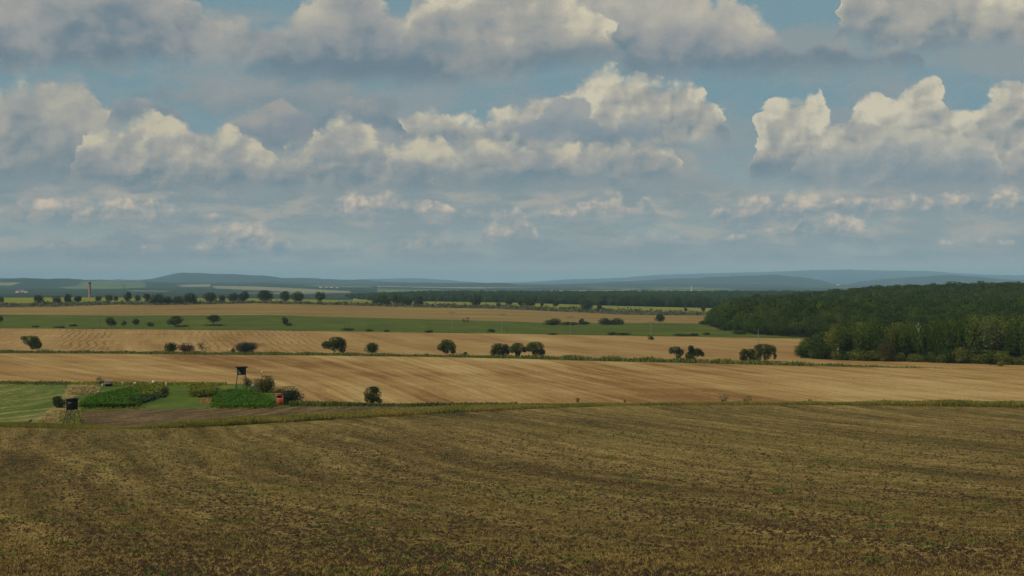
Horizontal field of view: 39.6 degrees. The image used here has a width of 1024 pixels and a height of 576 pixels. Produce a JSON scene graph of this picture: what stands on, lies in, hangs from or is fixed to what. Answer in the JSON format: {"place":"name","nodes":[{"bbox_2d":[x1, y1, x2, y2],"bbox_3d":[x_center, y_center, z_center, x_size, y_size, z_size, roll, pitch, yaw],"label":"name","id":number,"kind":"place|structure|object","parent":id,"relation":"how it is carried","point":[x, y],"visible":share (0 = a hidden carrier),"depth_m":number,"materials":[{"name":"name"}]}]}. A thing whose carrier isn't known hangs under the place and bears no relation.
{"place":"outdoors","nodes":[
{"label":"outdoors","id":0,"kind":"place"},
{"bbox_2d":[0,383,66,422],"bbox_3d":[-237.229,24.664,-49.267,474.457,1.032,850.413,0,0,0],"label":"mown meadow","id":1,"kind":"structure","parent":0,"point":[23,402],"depth_m":318.23,"materials":[{"name":"green plant"}]},
{"bbox_2d":[0,380,69,385],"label":"meadow edge grass","id":2,"kind":"structure","parent":1,"relation":"on","point":[62,382],"depth_m":371.91,"materials":[{"name":"green plant"}]},
{"bbox_2d":[32,383,96,423],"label":"dry grass ground","id":3,"kind":"structure","parent":0,"point":[65,396],"depth_m":299.67,"materials":[{"name":"plant"}]},
{"bbox_2d":[34,409,69,422],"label":"dry grass","id":4,"kind":"structure","parent":3,"relation":"on","point":[57,412],"depth_m":270.22,"materials":[{"name":"beige plant"}]},
{"bbox_2d":[53,396,65,407],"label":"shrub","id":5,"kind":"object","parent":3,"relation":"on","point":[58,402],"visible":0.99,"depth_m":298.88,"materials":[{"name":"green plant"}]},
{"bbox_2d":[56,408,86,423],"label":"weeds","id":6,"kind":"object","parent":3,"relation":"on","point":[71,420],"visible":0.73,"depth_m":264.52,"materials":[{"name":"green plant"}]},
{"bbox_2d":[63,398,81,423],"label":"hunting blind","id":7,"kind":"object","parent":3,"relation":"on","point":[71,404],"visible":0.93,"depth_m":253.87,"materials":[{"name":"black wood"}]},
{"bbox_2d":[67,385,102,394],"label":"dry grass","id":8,"kind":"structure","parent":3,"relation":"on","point":[76,391],"depth_m":346.33,"materials":[{"name":"beige plant"}]},
{"bbox_2d":[63,383,278,410],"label":"garden plot","id":9,"kind":"object","parent":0,"point":[177,397],"visible":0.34,"depth_m":323.92,"materials":[{"name":"green plant"}]},
{"bbox_2d":[78,387,142,407],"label":"tall crop","id":10,"kind":"object","parent":9,"relation":"on","point":[117,397],"visible":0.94,"depth_m":309.35,"materials":[{"name":"green plant"}]},
{"bbox_2d":[78,389,144,409],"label":"rough grass","id":11,"kind":"structure","parent":9,"relation":"on","point":[116,407],"depth_m":296.80,"materials":[{"name":"green plant"}]},
{"bbox_2d":[123,382,166,395],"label":"weeds","id":12,"kind":"object","parent":9,"relation":"on","point":[147,389],"visible":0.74,"depth_m":348.47,"materials":[{"name":"green plant"}]},
{"bbox_2d":[70,380,226,385],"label":"garden edge grass","id":13,"kind":"structure","parent":9,"relation":"on","point":[78,383],"depth_m":370.62,"materials":[{"name":"green plant"}]},
{"bbox_2d":[134,392,166,405],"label":"weeds","id":14,"kind":"object","parent":9,"relation":"on","point":[146,398],"visible":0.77,"depth_m":319.76,"materials":[{"name":"green plant"}]},
{"bbox_2d":[184,382,219,396],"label":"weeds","id":15,"kind":"object","parent":9,"relation":"on","point":[209,389],"visible":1,"depth_m":334.46,"materials":[{"name":"green plant"}]},
{"bbox_2d":[235,366,247,388],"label":"hunting blind","id":16,"kind":"object","parent":9,"relation":"on","point":[241,370],"visible":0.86,"depth_m":349.92,"materials":[{"name":"brown wood"}]},
{"bbox_2d":[210,388,275,407],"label":"tall crop","id":17,"kind":"object","parent":9,"relation":"on","point":[243,398],"visible":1,"depth_m":313.83,"materials":[{"name":"green plant"}]},
{"bbox_2d":[249,376,276,392],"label":"shrub","id":18,"kind":"object","parent":9,"relation":"on","point":[266,384],"visible":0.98,"depth_m":341.04,"materials":[{"name":"green plant"}]},
{"bbox_2d":[274,393,283,404],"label":"orange booth","id":19,"kind":"object","parent":9,"relation":"on","point":[278,398],"visible":0.97,"depth_m":305.58,"materials":[{"name":"paint"}]},
{"bbox_2d":[0,282,349,293],"bbox_3d":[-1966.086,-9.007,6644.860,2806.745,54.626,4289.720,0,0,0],"label":"pale field","id":20,"kind":"structure","parent":0,"point":[308,291],"depth_m":6501.07,"materials":[{"name":"beige plant"}]},
{"bbox_2d":[0,278,376,299],"bbox_3d":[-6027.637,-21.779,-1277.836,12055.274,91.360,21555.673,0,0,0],"label":"woodland","id":21,"kind":"object","parent":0,"point":[47,288],"visible":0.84,"depth_m":5542.89,"materials":[{"name":"green plant"}]},
{"bbox_2d":[59,281,371,288],"bbox_3d":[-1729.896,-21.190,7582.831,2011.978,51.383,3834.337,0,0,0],"label":"green field","id":22,"kind":"structure","parent":0,"point":[103,285],"depth_m":8064.96,"materials":[{"name":"green plant"}]},
{"bbox_2d":[81,406,431,426],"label":"ploughed strip","id":23,"kind":"object","parent":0,"point":[129,418],"visible":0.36,"depth_m":283.27,"materials":[{"name":"soil"}]},
{"bbox_2d":[0,303,706,323],"bbox_3d":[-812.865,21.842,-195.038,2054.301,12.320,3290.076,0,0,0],"label":"brown field","id":24,"kind":"structure","parent":0,"point":[477,314],"depth_m":1254.03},
{"bbox_2d":[2,302,706,314],"bbox_3d":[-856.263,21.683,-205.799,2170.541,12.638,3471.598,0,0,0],"label":"field bank","id":25,"kind":"structure","parent":0,"point":[601,312],"depth_m":1471.07,"materials":[{"name":"green plant"}]},
{"bbox_2d":[149,294,167,303],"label":"roadside tree","id":26,"kind":"object","parent":25,"relation":"on","point":[158,298],"visible":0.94,"depth_m":1467.66,"materials":[{"name":"green plant"}]},
{"bbox_2d":[183,293,197,303],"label":"roadside tree","id":27,"kind":"object","parent":25,"relation":"on","point":[190,298],"visible":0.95,"depth_m":1474.23,"materials":[{"name":"green plant"}]},
{"bbox_2d":[202,292,216,301],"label":"roadside tree","id":28,"kind":"object","parent":25,"relation":"on","point":[210,296],"visible":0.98,"depth_m":1485.48,"materials":[{"name":"green plant"}]},
{"bbox_2d":[256,290,272,301],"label":"roadside tree","id":29,"kind":"object","parent":25,"relation":"on","point":[264,295],"visible":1,"depth_m":1523.92,"materials":[{"name":"green plant"}]},
{"bbox_2d":[0,299,707,314],"bbox_3d":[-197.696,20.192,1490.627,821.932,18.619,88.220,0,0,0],"label":"bank scrub","id":30,"kind":"object","parent":25,"relation":"on","point":[136,302],"visible":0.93,"depth_m":1478.18,"materials":[{"name":"green plant"}]},
{"bbox_2d":[377,295,391,303],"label":"roadside tree","id":31,"kind":"object","parent":25,"relation":"on","point":[384,299],"visible":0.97,"depth_m":1514.60,"materials":[{"name":"green plant"}]},
{"bbox_2d":[469,295,481,305],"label":"roadside tree","id":32,"kind":"object","parent":25,"relation":"on","point":[475,299],"visible":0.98,"depth_m":1484.13,"materials":[{"name":"green plant"}]},
{"bbox_2d":[580,300,592,309],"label":"roadside tree","id":33,"kind":"object","parent":25,"relation":"on","point":[587,304],"visible":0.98,"depth_m":1487.10,"materials":[{"name":"green plant"}]},
{"bbox_2d":[0,297,711,312],"bbox_3d":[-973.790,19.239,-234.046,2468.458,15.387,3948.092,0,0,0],"label":"yellow crop field","id":34,"kind":"structure","parent":0,"point":[31,300],"depth_m":1637.57,"materials":[{"name":"yellow plant"}]},
{"bbox_2d":[290,291,303,301],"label":"roadside tree","id":35,"kind":"object","parent":34,"relation":"on","point":[299,296],"visible":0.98,"depth_m":1546.59,"materials":[{"name":"green plant"}]},
{"bbox_2d":[390,293,403,303],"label":"roadside tree","id":36,"kind":"object","parent":34,"relation":"on","point":[396,298],"visible":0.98,"depth_m":1524.15,"materials":[{"name":"green plant"}]},
{"bbox_2d":[0,314,804,338],"bbox_3d":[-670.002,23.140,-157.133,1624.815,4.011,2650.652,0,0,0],"label":"green field","id":37,"kind":"structure","parent":0,"point":[274,323],"depth_m":882.65,"materials":[{"name":"plant"}]},
{"bbox_2d":[166,316,183,325],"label":"tree","id":38,"kind":"object","parent":37,"relation":"on","point":[174,320],"visible":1,"depth_m":856.42,"materials":[{"name":"green plant"}]},
{"bbox_2d":[278,392,693,407],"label":"field margin","id":39,"kind":"object","parent":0,"point":[285,405],"visible":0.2,"depth_m":302.21,"materials":[{"name":"green plant"}]},
{"bbox_2d":[279,386,304,403],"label":"shrub","id":40,"kind":"object","parent":39,"relation":"on","point":[288,395],"visible":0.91,"depth_m":309.36,"materials":[{"name":"green plant"}]},
{"bbox_2d":[288,400,517,406],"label":"field edge grass","id":41,"kind":"structure","parent":39,"relation":"on","point":[322,403],"depth_m":303.88,"materials":[{"name":"green plant"}]},
{"bbox_2d":[1,352,971,368],"bbox_3d":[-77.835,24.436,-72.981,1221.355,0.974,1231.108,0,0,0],"label":"grassy balk","id":42,"kind":"object","parent":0,"point":[499,357],"visible":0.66,"depth_m":489.36,"materials":[{"name":"green plant"}]},
{"bbox_2d":[163,342,177,351],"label":"bush","id":43,"kind":"object","parent":42,"relation":"on","point":[171,347],"visible":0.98,"depth_m":531.09,"materials":[{"name":"green plant"}]},
{"bbox_2d":[0,349,943,367],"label":"balk grass","id":44,"kind":"structure","parent":42,"relation":"on","point":[673,360],"depth_m":493.42,"materials":[{"name":"green plant"}]},
{"bbox_2d":[489,343,509,354],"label":"orchard tree","id":45,"kind":"object","parent":42,"relation":"on","point":[498,349],"visible":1,"depth_m":501.20,"materials":[{"name":"green plant"}]},
{"bbox_2d":[509,343,526,355],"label":"orchard tree","id":46,"kind":"object","parent":42,"relation":"on","point":[516,347],"visible":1,"depth_m":497.54,"materials":[{"name":"green plant"}]},
{"bbox_2d":[526,342,545,354],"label":"orchard tree","id":47,"kind":"object","parent":42,"relation":"on","point":[530,346],"visible":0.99,"depth_m":497.48,"materials":[{"name":"green plant"}]},
{"bbox_2d":[0,405,1023,575],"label":"foreground field","id":48,"kind":"structure","parent":0,"point":[615,416],"depth_m":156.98,"materials":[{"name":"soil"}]},
{"bbox_2d":[0,451,1023,575],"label":"weed seedlings","id":49,"kind":"object","parent":48,"relation":"on","point":[434,548],"visible":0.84,"depth_m":98.97,"materials":[{"name":"plant"}]},
{"bbox_2d":[0,430,1023,575],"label":"soil clods","id":50,"kind":"object","parent":48,"relation":"on","point":[354,549],"visible":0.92,"depth_m":76.80,"materials":[{"name":"brown soil"}]},
{"bbox_2d":[0,353,1023,405],"bbox_3d":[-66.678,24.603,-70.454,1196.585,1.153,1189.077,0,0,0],"label":"stubble field","id":51,"kind":"structure","parent":0,"point":[404,380],"depth_m":397.53,"materials":[{"name":"plant"}]},
{"bbox_2d":[363,386,382,403],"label":"shrub","id":52,"kind":"object","parent":51,"relation":"on","point":[372,394],"visible":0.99,"depth_m":307.11,"materials":[{"name":"green plant"}]},
{"bbox_2d":[0,328,1023,368],"bbox_3d":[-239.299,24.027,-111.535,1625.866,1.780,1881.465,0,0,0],"label":"stubble field","id":53,"kind":"structure","parent":0,"point":[402,343],"depth_m":613.87,"materials":[{"name":"plant"}]},
{"bbox_2d":[21,335,41,348],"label":"leaning tree","id":54,"kind":"object","parent":53,"relation":"on","point":[33,342],"visible":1,"depth_m":552.11,"materials":[{"name":"green plant"}]},
{"bbox_2d":[177,343,194,351],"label":"bush","id":55,"kind":"object","parent":53,"relation":"on","point":[183,347],"visible":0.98,"depth_m":535.13,"materials":[{"name":"brown plant"}]},
{"bbox_2d":[232,342,260,352],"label":"bush","id":56,"kind":"object","parent":53,"relation":"on","point":[242,346],"visible":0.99,"depth_m":526.64,"materials":[{"name":"green plant"}]},
{"bbox_2d":[321,337,346,352],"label":"orchard tree","id":57,"kind":"object","parent":53,"relation":"on","point":[336,344],"visible":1,"depth_m":523.41,"materials":[{"name":"green plant"}]},
{"bbox_2d":[364,342,378,353],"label":"tree","id":58,"kind":"object","parent":53,"relation":"on","point":[372,348],"visible":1,"depth_m":519.01,"materials":[{"name":"green plant"}]},
{"bbox_2d":[437,339,455,353],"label":"orchard tree","id":59,"kind":"object","parent":53,"relation":"on","point":[447,344],"visible":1,"depth_m":515.59,"materials":[{"name":"green plant"}]},
{"bbox_2d":[668,346,683,357],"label":"orchard tree","id":60,"kind":"object","parent":53,"relation":"on","point":[676,350],"visible":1,"depth_m":484.80,"materials":[{"name":"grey plant"}]},
{"bbox_2d":[685,345,704,359],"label":"orchard tree","id":61,"kind":"object","parent":53,"relation":"on","point":[692,352],"visible":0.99,"depth_m":481.50,"materials":[{"name":"green plant"}]},
{"bbox_2d":[739,349,754,360],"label":"orchard tree","id":62,"kind":"object","parent":53,"relation":"on","point":[747,352],"visible":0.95,"depth_m":472.99,"materials":[{"name":"green plant"}]},
{"bbox_2d":[752,344,776,360],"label":"orchard tree","id":63,"kind":"object","parent":53,"relation":"on","point":[768,350],"visible":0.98,"depth_m":470.14,"materials":[{"name":"green plant"}]},
{"bbox_2d":[811,343,834,359],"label":"edge shrub","id":64,"kind":"object","parent":53,"relation":"on","point":[823,352],"visible":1,"depth_m":483.90,"materials":[{"name":"green plant"}]},
{"bbox_2d":[823,328,836,358],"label":"broadleaf tree","id":65,"kind":"object","parent":53,"relation":"on","point":[829,340],"visible":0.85,"depth_m":485.06,"materials":[{"name":"green plant"}]},
{"bbox_2d":[847,349,863,360],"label":"edge shrub","id":66,"kind":"object","parent":53,"relation":"on","point":[853,355],"visible":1,"depth_m":477.22,"materials":[{"name":"green plant"}]},
{"bbox_2d":[857,350,876,360],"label":"edge shrub","id":67,"kind":"object","parent":53,"relation":"on","point":[866,356],"visible":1,"depth_m":474.66,"materials":[{"name":"green plant"}]},
{"bbox_2d":[877,338,896,361],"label":"rusty tree","id":68,"kind":"object","parent":53,"relation":"on","point":[885,348],"visible":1,"depth_m":471.58,"materials":[{"name":"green plant"}]},
{"bbox_2d":[924,352,937,362],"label":"edge shrub","id":69,"kind":"object","parent":53,"relation":"on","point":[931,357],"visible":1,"depth_m":466.85,"materials":[{"name":"green plant"}]},
{"bbox_2d":[0,269,1023,287],"bbox_3d":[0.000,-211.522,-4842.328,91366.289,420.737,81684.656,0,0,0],"label":"distant hills","id":70,"kind":"structure","parent":0,"point":[827,278],"depth_m":14457.40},
{"bbox_2d":[0,0,1023,282],"label":"sky","id":71,"kind":"structure","parent":0,"point":[482,141],"materials":[{"name":"blue"}]},
{"bbox_2d":[0,399,1023,428],"bbox_3d":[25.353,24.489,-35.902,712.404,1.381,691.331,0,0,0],"label":"grass verge","id":72,"kind":"object","parent":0,"point":[514,409],"depth_m":289.00,"materials":[{"name":"green plant"}]},
{"bbox_2d":[353,286,854,307],"bbox_3d":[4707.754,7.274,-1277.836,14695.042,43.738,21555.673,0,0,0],"label":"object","id":73,"kind":"structure","parent":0,"point":[400,289],"depth_m":7490.82,"materials":[{"name":"green plant"}]},
{"bbox_2d":[711,326,1023,364],"bbox_3d":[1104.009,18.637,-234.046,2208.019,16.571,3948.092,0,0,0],"label":"wood floor","id":74,"kind":"structure","parent":0,"point":[797,335],"depth_m":501.93,"materials":[{"name":"green plant"}]},
{"bbox_2d":[759,322,775,334],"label":"broadleaf tree","id":75,"kind":"object","parent":74,"relation":"on","point":[765,329],"visible":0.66,"depth_m":725.05,"materials":[{"name":"green plant"}]},
{"bbox_2d":[797,324,811,336],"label":"broadleaf tree","id":76,"kind":"object","parent":74,"relation":"on","point":[803,328],"visible":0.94,"depth_m":695.69,"materials":[{"name":"green plant"}]},
{"bbox_2d":[801,338,818,355],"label":"broadleaf tree","id":77,"kind":"object","parent":74,"relation":"on","point":[805,346],"visible":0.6,"depth_m":496.17,"materials":[{"name":"green plant"}]},
{"bbox_2d":[806,332,827,357],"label":"broadleaf tree","id":78,"kind":"object","parent":74,"relation":"on","point":[820,338],"visible":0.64,"depth_m":491.72,"materials":[{"name":"green plant"}]},
{"bbox_2d":[830,329,848,354],"bbox_3d":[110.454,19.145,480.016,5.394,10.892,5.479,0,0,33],"label":"birch tree","id":79,"kind":"object","parent":74,"relation":"on","point":[839,341],"visible":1,"depth_m":479.72,"materials":[{"name":"green plant"}]},
{"bbox_2d":[838,324,854,353],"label":"broadleaf tree","id":80,"kind":"object","parent":74,"relation":"on","point":[847,332],"visible":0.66,"depth_m":484.04,"materials":[{"name":"green plant"}]},
{"bbox_2d":[850,325,870,353],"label":"broadleaf tree","id":81,"kind":"object","parent":74,"relation":"on","point":[862,336],"visible":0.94,"depth_m":481.66,"materials":[{"name":"green plant"}]},
{"bbox_2d":[861,325,875,354],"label":"broadleaf tree","id":82,"kind":"object","parent":74,"relation":"on","point":[871,345],"visible":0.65,"depth_m":482.64,"materials":[{"name":"green plant"}]},
{"bbox_2d":[868,324,887,353],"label":"broadleaf tree","id":83,"kind":"object","parent":74,"relation":"on","point":[877,337],"visible":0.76,"depth_m":478.70,"materials":[{"name":"green plant"}]},
{"bbox_2d":[881,325,898,357],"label":"broadleaf tree","id":84,"kind":"object","parent":74,"relation":"on","point":[888,337],"visible":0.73,"depth_m":477.63,"materials":[{"name":"green plant"}]},
{"bbox_2d":[889,325,911,356],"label":"broadleaf tree","id":85,"kind":"object","parent":74,"relation":"on","point":[903,343],"visible":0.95,"depth_m":477.72,"materials":[{"name":"green plant"}]},
{"bbox_2d":[904,326,917,356],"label":"broadleaf tree","id":86,"kind":"object","parent":74,"relation":"on","point":[910,340],"visible":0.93,"depth_m":479.14,"materials":[{"name":"green plant"}]},
{"bbox_2d":[909,325,928,356],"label":"broadleaf tree","id":87,"kind":"object","parent":74,"relation":"on","point":[918,337],"visible":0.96,"depth_m":475.79,"materials":[{"name":"green plant"}]},
{"bbox_2d":[916,326,935,359],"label":"broadleaf tree","id":88,"kind":"object","parent":74,"relation":"on","point":[926,335],"visible":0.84,"depth_m":476.26,"materials":[{"name":"green plant"}]},
{"bbox_2d":[927,322,943,355],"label":"broadleaf tree","id":89,"kind":"object","parent":74,"relation":"on","point":[934,336],"visible":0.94,"depth_m":472.10,"materials":[{"name":"green plant"}]},
{"bbox_2d":[939,349,954,362],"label":"edge shrub","id":90,"kind":"object","parent":74,"relation":"on","point":[948,356],"visible":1,"depth_m":465.73,"materials":[{"name":"green plant"}]},
{"bbox_2d":[943,322,968,361],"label":"broadleaf tree","id":91,"kind":"object","parent":74,"relation":"on","point":[958,334],"visible":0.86,"depth_m":469.21,"materials":[{"name":"green plant"}]},
{"bbox_2d":[951,346,971,362],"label":"edge shrub","id":92,"kind":"object","parent":74,"relation":"on","point":[961,355],"visible":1,"depth_m":462.61,"materials":[{"name":"green plant"}]},
{"bbox_2d":[950,320,972,354],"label":"broadleaf tree","id":93,"kind":"object","parent":74,"relation":"on","point":[963,327],"visible":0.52,"depth_m":471.04,"materials":[{"name":"green plant"}]},
{"bbox_2d":[963,318,986,362],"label":"broadleaf tree","id":94,"kind":"object","parent":74,"relation":"on","point":[971,340],"visible":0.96,"depth_m":465.72,"materials":[{"name":"green plant"}]},
{"bbox_2d":[967,354,984,363],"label":"edge shrub","id":95,"kind":"object","parent":74,"relation":"on","point":[974,358],"visible":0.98,"depth_m":462.08,"materials":[{"name":"green plant"}]},
{"bbox_2d":[966,316,1004,358],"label":"broadleaf tree","id":96,"kind":"object","parent":74,"relation":"on","point":[997,331],"visible":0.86,"depth_m":464.50,"materials":[{"name":"green plant"}]},
{"bbox_2d":[978,320,992,351],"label":"broadleaf tree","id":97,"kind":"object","parent":74,"relation":"on","point":[983,342],"visible":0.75,"depth_m":466.79,"materials":[{"name":"green plant"}]},
{"bbox_2d":[978,350,997,363],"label":"edge shrub","id":98,"kind":"object","parent":74,"relation":"on","point":[987,354],"visible":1,"depth_m":459.21,"materials":[{"name":"green plant"}]},
{"bbox_2d":[983,319,1002,362],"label":"broadleaf tree","id":99,"kind":"object","parent":74,"relation":"on","point":[995,348],"visible":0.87,"depth_m":465.17,"materials":[{"name":"green plant"}]},
{"bbox_2d":[994,320,1007,352],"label":"broadleaf tree","id":100,"kind":"object","parent":74,"relation":"on","point":[1002,335],"visible":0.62,"depth_m":467.07,"materials":[{"name":"green plant"}]},
{"bbox_2d":[993,350,1012,364],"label":"edge shrub","id":101,"kind":"object","parent":74,"relation":"on","point":[1000,357],"visible":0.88,"depth_m":458.21,"materials":[{"name":"green plant"}]},
{"bbox_2d":[1002,317,1018,356],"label":"broadleaf tree","id":102,"kind":"object","parent":74,"relation":"on","point":[1008,337],"visible":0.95,"depth_m":463.37,"materials":[{"name":"green plant"}]},
{"bbox_2d":[1011,320,1023,357],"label":"broadleaf tree","id":103,"kind":"object","parent":74,"relation":"on","point":[1017,342],"visible":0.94,"depth_m":462.66,"materials":[{"name":"green plant"}]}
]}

